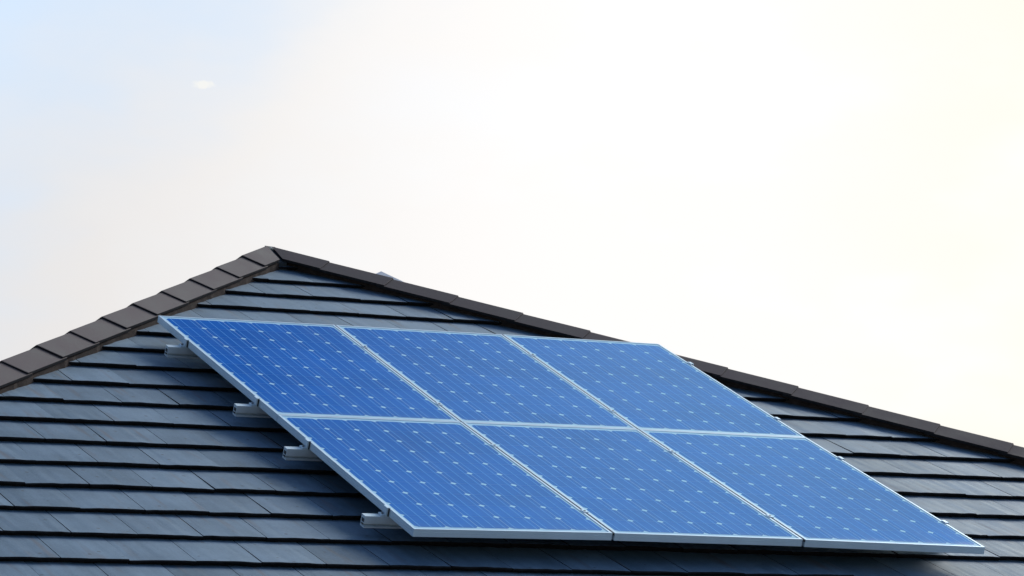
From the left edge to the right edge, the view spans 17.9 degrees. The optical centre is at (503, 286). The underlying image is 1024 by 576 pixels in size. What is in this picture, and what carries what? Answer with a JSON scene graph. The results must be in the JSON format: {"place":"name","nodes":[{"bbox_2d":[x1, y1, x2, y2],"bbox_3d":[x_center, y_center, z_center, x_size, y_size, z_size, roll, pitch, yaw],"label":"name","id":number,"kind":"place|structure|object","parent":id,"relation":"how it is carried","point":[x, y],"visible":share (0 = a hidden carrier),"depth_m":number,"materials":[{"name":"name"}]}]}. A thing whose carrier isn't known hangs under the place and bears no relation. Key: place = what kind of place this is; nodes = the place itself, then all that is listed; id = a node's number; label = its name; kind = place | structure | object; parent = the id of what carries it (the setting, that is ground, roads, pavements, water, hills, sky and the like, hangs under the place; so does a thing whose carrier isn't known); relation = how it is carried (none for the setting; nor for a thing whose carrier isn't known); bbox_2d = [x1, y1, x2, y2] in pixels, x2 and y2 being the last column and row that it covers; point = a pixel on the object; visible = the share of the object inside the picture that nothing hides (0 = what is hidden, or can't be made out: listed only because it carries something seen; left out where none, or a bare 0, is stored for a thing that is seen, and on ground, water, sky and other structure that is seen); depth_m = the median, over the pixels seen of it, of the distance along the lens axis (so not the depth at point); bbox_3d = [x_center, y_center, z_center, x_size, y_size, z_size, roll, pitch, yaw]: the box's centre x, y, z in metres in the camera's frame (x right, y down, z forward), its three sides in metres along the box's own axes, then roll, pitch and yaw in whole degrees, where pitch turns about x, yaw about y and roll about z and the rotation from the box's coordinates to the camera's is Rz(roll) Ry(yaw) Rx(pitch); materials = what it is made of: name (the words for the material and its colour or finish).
{"place":"outdoors","nodes":[
{"label":"outdoors","id":0,"kind":"place"},
{"bbox_2d":[376,271,402,281],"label":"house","id":1,"kind":"structure","parent":0,"point":[382,273],"depth_m":45.83,"materials":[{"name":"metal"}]},
{"bbox_2d":[0,0,1023,446],"label":"sky","id":2,"kind":"structure","parent":0,"point":[821,196],"materials":[{"name":"white"}]},
{"label":"ground","id":3,"kind":"structure","parent":0,"visible":0},
{"bbox_2d":[0,246,1023,575],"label":"house","id":4,"kind":"structure","parent":3,"relation":"on","point":[128,446],"depth_m":15.39,"materials":[{"name":"grey tile"}]},
{"bbox_2d":[164,338,693,365],"bbox_3d":[-0.369,0.402,17.453,3.184,0.138,0.271,4,-8,-29],"label":"mounting rail","id":5,"kind":"object","parent":4,"relation":"attached to","point":[182,350],"visible":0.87,"depth_m":16.63,"materials":[{"name":"metal"}]},
{"bbox_2d":[157,316,459,421],"bbox_3d":[-1.002,0.426,16.534,1.011,0.680,1.564,4,-8,-27],"label":"solar panel","id":6,"kind":"object","parent":5,"relation":"attached to","point":[289,368],"visible":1,"depth_m":16.48,"materials":[{"name":"glass"}]},
{"bbox_2d":[335,325,635,428],"bbox_3d":[-0.112,0.482,16.997,1.032,0.678,1.572,4,-8,-27],"label":"solar panel","id":7,"kind":"object","parent":5,"relation":"attached to","point":[479,377],"visible":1,"depth_m":16.95,"materials":[{"name":"glass"}]},
{"bbox_2d":[503,334,805,437],"bbox_3d":[0.778,0.542,17.471,1.036,0.679,1.577,4,-8,-27],"label":"solar panel","id":8,"kind":"object","parent":5,"relation":"attached to","point":[646,386],"visible":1,"depth_m":17.42,"materials":[{"name":"glass"}]},
{"bbox_2d":[233,396,780,420],"bbox_3d":[0.053,0.674,16.600,3.183,0.134,0.271,4,-8,-28],"label":"mounting rail","id":9,"kind":"object","parent":4,"relation":"attached to","point":[252,409],"visible":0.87,"depth_m":15.79,"materials":[{"name":"metal"}]},
{"bbox_2d":[282,438,844,460],"bbox_3d":[0.332,0.854,16.035,3.183,0.134,0.271,4,-8,-28],"label":"mounting rail","id":10,"kind":"object","parent":4,"relation":"attached to","point":[304,452],"visible":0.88,"depth_m":15.22,"materials":[{"name":"metal"}]},
{"bbox_2d":[277,415,612,539],"bbox_3d":[-0.295,0.879,15.111,0.997,0.656,1.508,4,-8,-27],"label":"solar panel","id":11,"kind":"object","parent":10,"relation":"attached to","point":[422,478],"visible":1,"depth_m":15.00,"materials":[{"name":"glass"}]},
{"bbox_2d":[462,422,802,545],"bbox_3d":[0.586,0.935,15.569,1.019,0.658,1.522,4,-8,-27],"label":"solar panel","id":12,"kind":"object","parent":10,"relation":"attached to","point":[620,484],"visible":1,"depth_m":15.47,"materials":[{"name":"glass"}]},
{"bbox_2d":[639,429,984,553],"bbox_3d":[1.488,1.001,16.021,1.025,0.672,1.550,4,-8,-27],"label":"solar panel","id":13,"kind":"object","parent":10,"relation":"attached to","point":[809,492],"visible":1,"depth_m":15.93,"materials":[{"name":"glass"}]},
{"bbox_2d":[360,505,948,528],"bbox_3d":[0.739,1.116,15.214,3.182,0.123,0.271,4,-8,-28],"label":"mounting rail","id":14,"kind":"object","parent":4,"relation":"attached to","point":[382,519],"visible":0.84,"depth_m":14.41,"materials":[{"name":"metal"}]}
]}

